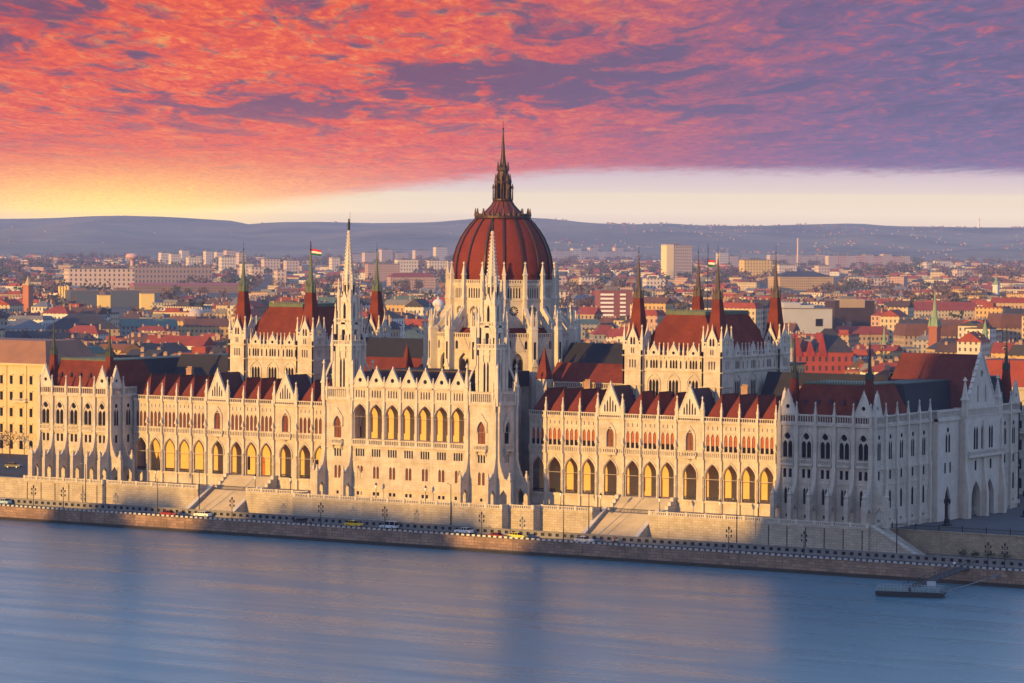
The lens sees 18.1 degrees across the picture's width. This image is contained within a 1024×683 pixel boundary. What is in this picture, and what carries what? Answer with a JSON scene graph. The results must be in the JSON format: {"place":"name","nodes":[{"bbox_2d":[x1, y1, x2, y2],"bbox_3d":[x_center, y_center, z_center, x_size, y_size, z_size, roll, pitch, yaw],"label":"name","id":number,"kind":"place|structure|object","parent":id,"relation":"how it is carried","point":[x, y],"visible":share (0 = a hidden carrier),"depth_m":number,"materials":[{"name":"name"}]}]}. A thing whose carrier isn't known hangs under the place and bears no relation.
{"place":"outdoors","nodes":[
{"label":"outdoors","id":0,"kind":"place"},
{"bbox_2d":[0,454,36,476],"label":"northern plaza","id":1,"kind":"structure","parent":0,"point":[22,460],"depth_m":952.71,"materials":[{"name":"stone"}]},
{"bbox_2d":[0,429,22,457],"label":"tree","id":2,"kind":"object","parent":1,"relation":"on","point":[9,439],"visible":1,"depth_m":989.38,"materials":[{"name":"brown plant"}]},
{"bbox_2d":[64,334,101,341],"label":"town house","id":3,"kind":"structure","parent":0,"point":[89,338],"depth_m":1735.12,"materials":[{"name":"paint"}]},
{"bbox_2d":[83,341,105,356],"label":"town house","id":4,"kind":"structure","parent":0,"point":[98,351],"depth_m":1179.32,"materials":[{"name":"paint"}]},
{"bbox_2d":[99,339,150,354],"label":"town house","id":5,"kind":"structure","parent":0,"point":[118,348],"depth_m":1383.35,"materials":[{"name":"paint"}]},
{"bbox_2d":[122,332,154,342],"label":"town house","id":6,"kind":"structure","parent":0,"point":[139,337],"depth_m":1443.92,"materials":[{"name":"brown paint"}]},
{"bbox_2d":[120,341,161,353],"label":"town house","id":7,"kind":"structure","parent":0,"point":[149,346],"depth_m":1304.11,"materials":[{"name":"brown paint"}]},
{"bbox_2d":[119,319,177,335],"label":"house","id":8,"kind":"structure","parent":0,"point":[126,326],"depth_m":2208.99,"materials":[{"name":"teal paint"}]},
{"bbox_2d":[127,347,169,356],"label":"town house","id":9,"kind":"structure","parent":0,"point":[158,352],"depth_m":1259.15,"materials":[{"name":"beige paint"}]},
{"bbox_2d":[158,251,169,263],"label":"housing block","id":10,"kind":"structure","parent":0,"point":[163,256],"depth_m":7106.86,"materials":[{"name":"concrete"}]},
{"bbox_2d":[129,264,211,282],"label":"long grey building","id":11,"kind":"structure","parent":0,"point":[163,273],"depth_m":4611.74,"materials":[{"name":"concrete"}]},
{"bbox_2d":[155,341,190,354],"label":"town house","id":12,"kind":"structure","parent":0,"point":[174,347],"depth_m":1325.13,"materials":[{"name":"beige paint"}]},
{"bbox_2d":[168,253,180,263],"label":"housing block","id":13,"kind":"structure","parent":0,"point":[174,257],"depth_m":6771.92,"materials":[{"name":"concrete"}]},
{"bbox_2d":[144,333,216,349],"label":"town house","id":14,"kind":"structure","parent":0,"point":[188,341],"depth_m":1403.73,"materials":[{"name":"red paint"}]},
{"bbox_2d":[174,346,213,353],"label":"town house","id":15,"kind":"structure","parent":0,"point":[202,349],"depth_m":1297.63,"materials":[{"name":"red paint"}]},
{"bbox_2d":[186,256,201,265],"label":"housing block","id":16,"kind":"structure","parent":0,"point":[191,260],"depth_m":5793.41,"materials":[{"name":"concrete"}]},
{"bbox_2d":[183,318,228,335],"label":"house","id":17,"kind":"structure","parent":0,"point":[196,327],"depth_m":2145.39,"materials":[{"name":"paint"}]},
{"bbox_2d":[203,250,212,264],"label":"housing block","id":18,"kind":"structure","parent":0,"point":[207,256],"depth_m":7560.12,"materials":[{"name":"concrete"}]},
{"bbox_2d":[214,335,227,346],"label":"town house","id":19,"kind":"structure","parent":0,"point":[220,342],"depth_m":1423.92,"materials":[{"name":"pink paint"}]},
{"bbox_2d":[218,255,235,274],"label":"housing block","id":20,"kind":"structure","parent":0,"point":[227,261],"depth_m":5586.58,"materials":[{"name":"concrete"}]},
{"bbox_2d":[231,307,263,326],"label":"town house","id":21,"kind":"structure","parent":0,"point":[254,313],"depth_m":1736.85,"materials":[{"name":"beige paint"}]},
{"bbox_2d":[329,256,339,271],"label":"housing block","id":22,"kind":"structure","parent":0,"point":[334,261],"depth_m":6329.42,"materials":[{"name":"concrete"}]},
{"bbox_2d":[362,251,378,263],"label":"housing block","id":23,"kind":"structure","parent":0,"point":[368,256],"depth_m":7810.00,"materials":[{"name":"concrete"}]},
{"bbox_2d":[365,262,399,281],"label":"house","id":24,"kind":"structure","parent":0,"point":[385,270],"depth_m":4991.91,"materials":[{"name":"pink paint"}]},
{"bbox_2d":[365,318,400,337],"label":"town house","id":25,"kind":"structure","parent":0,"point":[395,330],"depth_m":1512.25,"materials":[{"name":"beige paint"}]},
{"bbox_2d":[379,248,392,263],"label":"housing block","id":26,"kind":"structure","parent":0,"point":[385,254],"depth_m":8308.55,"materials":[{"name":"concrete"}]},
{"bbox_2d":[384,308,404,337],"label":"town house","id":27,"kind":"structure","parent":0,"point":[397,318],"depth_m":1725.30,"materials":[{"name":"white paint"}]},
{"bbox_2d":[393,252,408,263],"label":"housing block","id":28,"kind":"structure","parent":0,"point":[397,255],"depth_m":8335.86,"materials":[{"name":"concrete"}]},
{"bbox_2d":[387,273,435,289],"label":"house","id":29,"kind":"structure","parent":0,"point":[429,279],"depth_m":4240.94,"materials":[{"name":"pink paint"}]},
{"bbox_2d":[405,330,420,338],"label":"house","id":30,"kind":"structure","parent":0,"point":[411,333],"depth_m":1853.14,"materials":[{"name":"teal paint"}]},
{"bbox_2d":[412,249,429,261],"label":"housing block","id":31,"kind":"structure","parent":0,"point":[423,253],"depth_m":8915.51,"materials":[{"name":"concrete"}]},
{"bbox_2d":[432,296,444,311],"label":"domed building","id":32,"kind":"structure","parent":0,"point":[440,307],"depth_m":2728.41,"materials":[{"name":"paint"}]},
{"bbox_2d":[433,246,446,259],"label":"housing block","id":33,"kind":"structure","parent":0,"point":[440,252],"depth_m":8409.20,"materials":[{"name":"concrete"}]},
{"bbox_2d":[0,520,1023,682],"bbox_3d":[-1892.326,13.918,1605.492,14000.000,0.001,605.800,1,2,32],"label":"river","id":34,"kind":"structure","parent":0,"point":[87,604],"depth_m":645.93,"materials":[{"name":"blue liquid"}]},
{"bbox_2d":[0,506,1023,588],"bbox_3d":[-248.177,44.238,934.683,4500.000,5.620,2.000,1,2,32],"label":"quay wall","id":35,"kind":"structure","parent":34,"relation":"in","point":[824,566],"depth_m":777.11,"materials":[{"name":"stone"}]},
{"bbox_2d":[0,504,1023,571],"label":"guard rail","id":36,"kind":"object","parent":35,"relation":"on","point":[914,563],"visible":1,"depth_m":777.64,"materials":[{"name":"silver metal"}]},
{"bbox_2d":[875,581,945,598],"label":"landing pontoon","id":37,"kind":"object","parent":34,"relation":"on","point":[904,591],"visible":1,"depth_m":689.29,"materials":[{"name":"grey"}]},
{"bbox_2d":[903,560,974,589],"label":"gangway","id":38,"kind":"object","parent":37,"relation":"on","point":[945,574],"visible":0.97,"depth_m":704.82,"materials":[{"name":"grey metal"}]},
{"bbox_2d":[0,216,1023,263],"bbox_3d":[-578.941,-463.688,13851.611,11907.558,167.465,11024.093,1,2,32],"label":"hills","id":39,"kind":"structure","parent":0,"point":[87,235],"depth_m":11713.27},
{"bbox_2d":[0,497,1023,567],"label":"roadside wall","id":40,"kind":"structure","parent":0,"point":[745,546],"depth_m":785.31,"materials":[{"name":"stone"}]},
{"bbox_2d":[0,263,1023,523],"bbox_3d":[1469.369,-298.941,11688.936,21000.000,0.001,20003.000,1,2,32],"label":"ground","id":41,"kind":"structure","parent":0,"point":[214,295],"depth_m":3864.08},
{"bbox_2d":[5,319,47,330],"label":"house","id":42,"kind":"structure","parent":41,"relation":"on","point":[24,324],"depth_m":2002.12,"materials":[{"name":"white paint"}]},
{"bbox_2d":[22,277,33,311],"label":"church steeple","id":43,"kind":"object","parent":41,"relation":"on","point":[27,294],"visible":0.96,"depth_m":2553.15,"materials":[{"name":"orange brick"}]},
{"bbox_2d":[0,338,96,454],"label":"riverside palace","id":44,"kind":"structure","parent":41,"relation":"on","point":[23,361],"depth_m":1006.21,"materials":[{"name":"paint"}]},
{"bbox_2d":[65,287,98,306],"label":"power station hall","id":45,"kind":"structure","parent":41,"relation":"on","point":[83,295],"depth_m":3083.74,"materials":[{"name":"grey"}]},
{"bbox_2d":[46,314,119,335],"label":"house","id":46,"kind":"structure","parent":41,"relation":"on","point":[65,323],"depth_m":2010.26,"materials":[{"name":"beige paint"}]},
{"bbox_2d":[64,266,134,289],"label":"concrete office","id":47,"kind":"structure","parent":41,"relation":"on","point":[114,277],"depth_m":3979.11,"materials":[{"name":"concrete"}]},
{"bbox_2d":[97,292,109,308],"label":"yellow end wall","id":48,"kind":"structure","parent":41,"relation":"on","point":[103,299],"depth_m":3020.12,"materials":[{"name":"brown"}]},
{"bbox_2d":[105,287,139,306],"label":"power station hall","id":49,"kind":"structure","parent":41,"relation":"on","point":[122,297],"depth_m":3093.38,"materials":[{"name":"grey"}]},
{"bbox_2d":[139,290,154,309],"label":"yellow end wall","id":50,"kind":"structure","parent":41,"relation":"on","point":[146,298],"depth_m":2997.39,"materials":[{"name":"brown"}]},
{"bbox_2d":[129,283,238,292],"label":"long station roof","id":51,"kind":"structure","parent":41,"relation":"on","point":[212,287],"depth_m":3903.66,"materials":[{"name":"brown paint"}]},
{"bbox_2d":[248,265,263,281],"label":"housing block","id":52,"kind":"structure","parent":41,"relation":"on","point":[253,270],"depth_m":4910.94,"materials":[{"name":"concrete"}]},
{"bbox_2d":[261,257,279,273],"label":"housing block","id":53,"kind":"structure","parent":41,"relation":"on","point":[271,263],"depth_m":5862.60,"materials":[{"name":"concrete"}]},
{"bbox_2d":[274,268,285,284],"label":"housing block","id":54,"kind":"structure","parent":41,"relation":"on","point":[279,273],"depth_m":4597.34,"materials":[{"name":"concrete"}]},
{"bbox_2d":[283,259,299,272],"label":"housing block","id":55,"kind":"structure","parent":41,"relation":"on","point":[291,265],"depth_m":6010.34,"materials":[{"name":"concrete"}]},
{"bbox_2d":[394,258,417,272],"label":"housing block","id":56,"kind":"structure","parent":41,"relation":"on","point":[407,265],"depth_m":5401.12,"materials":[{"name":"concrete"}]},
{"bbox_2d":[425,259,447,277],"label":"housing block","id":57,"kind":"structure","parent":41,"relation":"on","point":[437,263],"depth_m":5424.28,"materials":[{"name":"concrete"}]},
{"bbox_2d":[0,218,1023,352],"bbox_3d":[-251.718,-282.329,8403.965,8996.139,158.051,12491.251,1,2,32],"label":"city mass","id":58,"kind":"object","parent":41,"relation":"on","point":[753,298],"visible":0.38,"depth_m":3019.14,"materials":[{"name":"beige paint"}]},
{"bbox_2d":[0,251,1023,324],"bbox_3d":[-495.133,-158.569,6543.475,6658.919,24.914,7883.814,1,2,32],"label":"russet woods","id":59,"kind":"object","parent":41,"relation":"on","point":[1004,272],"visible":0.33,"depth_m":5096.58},
{"bbox_2d":[0,252,1023,318],"bbox_3d":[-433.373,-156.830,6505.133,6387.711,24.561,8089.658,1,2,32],"label":"dark green woods","id":60,"kind":"object","parent":41,"relation":"on","point":[318,262],"visible":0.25,"depth_m":4945.60,"materials":[{"name":"green plant"}]},
{"bbox_2d":[1,252,1023,318],"bbox_3d":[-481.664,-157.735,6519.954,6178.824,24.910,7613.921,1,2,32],"label":"brown woods","id":61,"kind":"object","parent":41,"relation":"on","point":[617,283],"visible":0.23,"depth_m":5294.36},
{"bbox_2d":[27,128,1020,527],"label":"parliament","id":62,"kind":"structure","parent":41,"relation":"on","point":[499,384],"depth_m":816.02,"materials":[{"name":"stone"}]},
{"bbox_2d":[577,296,594,306],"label":"tree","id":63,"kind":"object","parent":41,"relation":"on","point":[587,301],"visible":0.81,"depth_m":2849.41,"materials":[{"name":"brown plant"}]},
{"bbox_2d":[578,275,595,284],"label":"housing block","id":64,"kind":"structure","parent":41,"relation":"on","point":[583,278],"depth_m":4775.95,"materials":[{"name":"concrete"}]},
{"bbox_2d":[594,286,632,317],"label":"striped hotel","id":65,"kind":"structure","parent":41,"relation":"on","point":[612,301],"depth_m":2586.22,"materials":[{"name":"brick"}]},
{"bbox_2d":[642,276,665,289],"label":"housing block","id":66,"kind":"structure","parent":41,"relation":"on","point":[652,282],"depth_m":4358.53,"materials":[{"name":"concrete"}]},
{"bbox_2d":[716,251,728,264],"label":"housing block","id":67,"kind":"structure","parent":41,"relation":"on","point":[723,257],"depth_m":7938.20,"materials":[{"name":"concrete"}]},
{"bbox_2d":[739,258,771,277],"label":"yellow housing block","id":68,"kind":"structure","parent":41,"relation":"on","point":[756,266],"depth_m":5458.56,"materials":[{"name":"paint"}]},
{"bbox_2d":[777,263,796,273],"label":"housing block","id":69,"kind":"structure","parent":41,"relation":"on","point":[781,267],"depth_m":5954.80,"materials":[{"name":"concrete"}]},
{"bbox_2d":[768,271,833,289],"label":"colonnaded hall","id":70,"kind":"structure","parent":41,"relation":"on","point":[797,280],"depth_m":4366.18,"materials":[{"name":"paint"}]},
{"bbox_2d":[781,302,832,333],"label":"windowless block","id":71,"kind":"structure","parent":41,"relation":"on","point":[809,318],"depth_m":2149.64,"materials":[{"name":"concrete"}]},
{"bbox_2d":[790,328,852,373],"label":"red roofed ministry","id":72,"kind":"structure","parent":41,"relation":"on","point":[827,350],"depth_m":1547.71,"materials":[{"name":"brick"}]},
{"bbox_2d":[815,264,829,275],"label":"housing block","id":73,"kind":"structure","parent":41,"relation":"on","point":[822,269],"depth_m":5991.92,"materials":[{"name":"concrete"}]},
{"bbox_2d":[825,255,836,268],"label":"housing block","id":74,"kind":"structure","parent":41,"relation":"on","point":[831,260],"depth_m":7670.30,"materials":[{"name":"concrete"}]},
{"bbox_2d":[834,254,845,267],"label":"housing block","id":75,"kind":"structure","parent":41,"relation":"on","point":[841,259],"depth_m":7684.16,"materials":[{"name":"concrete"}]},
{"bbox_2d":[824,296,874,329],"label":"dark bank block","id":76,"kind":"structure","parent":41,"relation":"on","point":[853,310],"depth_m":2338.42,"materials":[{"name":"brown glass"}]},
{"bbox_2d":[866,276,889,285],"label":"housing block","id":77,"kind":"structure","parent":41,"relation":"on","point":[877,280],"depth_m":4869.52,"materials":[{"name":"concrete"}]},
{"bbox_2d":[927,292,941,346],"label":"church steeple","id":78,"kind":"object","parent":41,"relation":"on","point":[934,326],"visible":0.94,"depth_m":1844.04,"materials":[{"name":"green brick"}]},
{"bbox_2d":[953,268,971,277],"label":"housing block","id":79,"kind":"structure","parent":41,"relation":"on","point":[960,272],"depth_m":5864.40,"materials":[{"name":"concrete"}]},
{"bbox_2d":[992,273,999,294],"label":"church steeple","id":80,"kind":"object","parent":41,"relation":"on","point":[996,286],"visible":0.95,"depth_m":3683.44,"materials":[{"name":"white paint"}]},
{"bbox_2d":[987,313,1021,342],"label":"house","id":81,"kind":"structure","parent":41,"relation":"on","point":[1011,323],"depth_m":2077.02,"materials":[{"name":"beige paint"}]},
{"bbox_2d":[986,358,1023,493],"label":"corner building","id":82,"kind":"structure","parent":41,"relation":"on","point":[994,365],"depth_m":871.14,"materials":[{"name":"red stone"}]},
{"bbox_2d":[990,342,1023,357],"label":"town house","id":83,"kind":"structure","parent":41,"relation":"on","point":[997,350],"depth_m":1625.95,"materials":[{"name":"paint"}]},
{"bbox_2d":[1008,339,1023,358],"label":"town house","id":84,"kind":"structure","parent":41,"relation":"on","point":[1016,351],"depth_m":1295.71,"materials":[{"name":"paint"}]},
{"bbox_2d":[0,0,1023,227],"label":"sky","id":85,"kind":"structure","parent":0,"point":[687,112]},
{"bbox_2d":[1,504,1023,570],"bbox_3d":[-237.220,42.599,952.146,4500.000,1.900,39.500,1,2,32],"label":"riverside road","id":86,"kind":"structure","parent":0,"point":[579,541],"depth_m":774.44,"materials":[{"name":"asphalt"}]},
{"bbox_2d":[0,476,22,497],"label":"bank wall","id":87,"kind":"structure","parent":86,"relation":"on","point":[11,487],"depth_m":889.25,"materials":[{"name":"stone"}]},
{"bbox_2d":[379,521,398,528],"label":"van","id":88,"kind":"object","parent":86,"relation":"on","point":[392,524],"visible":0.97,"depth_m":811.16,"materials":[{"name":"white paint"}]},
{"bbox_2d":[23,475,891,550],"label":"river terrace","id":89,"kind":"structure","parent":86,"relation":"on","point":[700,526],"depth_m":803.92,"materials":[{"name":"stone"}]},
{"bbox_2d":[890,528,1023,559],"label":"rubble wall","id":90,"kind":"structure","parent":86,"relation":"on","point":[938,542],"depth_m":750.71,"materials":[{"name":"stone"}]},
{"bbox_2d":[891,522,1023,535],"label":"iron fence","id":91,"kind":"object","parent":90,"relation":"on","point":[966,528],"visible":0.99,"depth_m":751.33,"materials":[{"name":"grey"}]},
{"bbox_2d":[2,503,1023,568],"bbox_3d":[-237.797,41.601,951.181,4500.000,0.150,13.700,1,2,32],"label":"riverside pavement","id":92,"kind":"structure","parent":0,"point":[553,538],"depth_m":778.82,"materials":[{"name":"concrete"}]},
{"bbox_2d":[185,473,276,511],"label":"staircase","id":93,"kind":"structure","parent":92,"relation":"on","point":[212,497],"depth_m":856.27,"materials":[{"name":"stone"}]},
{"bbox_2d":[581,494,676,536],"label":"staircase","id":94,"kind":"structure","parent":92,"relation":"on","point":[615,522],"depth_m":791.52,"materials":[{"name":"stone"}]},
{"bbox_2d":[869,524,924,554],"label":"ramp wall","id":95,"kind":"structure","parent":92,"relation":"on","point":[882,539],"depth_m":749.66,"materials":[{"name":"stone"}]},
{"bbox_2d":[577,319,599,338],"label":"house","id":96,"kind":"structure","parent":0,"point":[588,323],"depth_m":2123.98,"materials":[{"name":"grey paint"}]},
{"bbox_2d":[589,325,610,341],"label":"house","id":97,"kind":"structure","parent":0,"point":[599,333],"depth_m":2063.07,"materials":[{"name":"paint"}]},
{"bbox_2d":[661,244,692,277],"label":"office tower","id":98,"kind":"structure","parent":0,"point":[676,257],"depth_m":5396.65,"materials":[{"name":"concrete"}]},
{"bbox_2d":[790,362,806,372],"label":"town house","id":99,"kind":"structure","parent":0,"point":[801,366],"depth_m":1113.57,"materials":[{"name":"paint"}]},
{"bbox_2d":[834,326,888,343],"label":"house","id":100,"kind":"structure","parent":0,"point":[874,333],"depth_m":2062.43,"materials":[{"name":"beige paint"}]},
{"bbox_2d":[847,356,875,369],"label":"town house","id":101,"kind":"structure","parent":0,"point":[855,365],"depth_m":1503.93,"materials":[{"name":"paint"}]},
{"bbox_2d":[851,345,875,362],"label":"town house","id":102,"kind":"structure","parent":0,"point":[858,353],"depth_m":1656.55,"materials":[{"name":"paint"}]},
{"bbox_2d":[853,342,902,360],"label":"town house","id":103,"kind":"structure","parent":0,"point":[886,352],"depth_m":1734.55,"materials":[{"name":"paint"}]},
{"bbox_2d":[859,359,896,374],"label":"town house","id":104,"kind":"structure","parent":0,"point":[878,368],"depth_m":1130.25,"materials":[{"name":"red paint"}]},
{"bbox_2d":[850,343,920,352],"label":"house","id":105,"kind":"structure","parent":0,"point":[911,349],"depth_m":1819.93,"materials":[{"name":"grey paint"}]},
{"bbox_2d":[875,364,895,377],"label":"town house","id":106,"kind":"structure","parent":0,"point":[888,370],"depth_m":991.92,"materials":[{"name":"paint"}]},
{"bbox_2d":[893,323,957,346],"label":"house","id":107,"kind":"structure","parent":0,"point":[905,334],"depth_m":1979.59,"materials":[{"name":"beige paint"}]},
{"bbox_2d":[926,338,955,352],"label":"house","id":108,"kind":"structure","parent":0,"point":[931,348],"depth_m":1796.18,"materials":[{"name":"paint"}]},
{"bbox_2d":[912,302,975,318],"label":"house","id":109,"kind":"structure","parent":0,"point":[925,310],"depth_m":2726.13,"materials":[{"name":"beige paint"}]},
{"bbox_2d":[935,341,956,353],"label":"town house","id":110,"kind":"structure","parent":0,"point":[946,347],"depth_m":1720.53,"materials":[{"name":"beige paint"}]},
{"bbox_2d":[899,506,1023,535],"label":"plaza","id":111,"kind":"structure","parent":0,"point":[1012,519],"depth_m":778.53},
{"bbox_2d":[942,495,951,525],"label":"plaza lamp","id":112,"kind":"object","parent":111,"relation":"on","point":[947,500],"visible":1,"depth_m":772.80,"materials":[{"name":"grey metal"}]},
{"bbox_2d":[956,330,989,357],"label":"town house","id":113,"kind":"structure","parent":0,"point":[968,342],"depth_m":1659.69,"materials":[{"name":"paint"}]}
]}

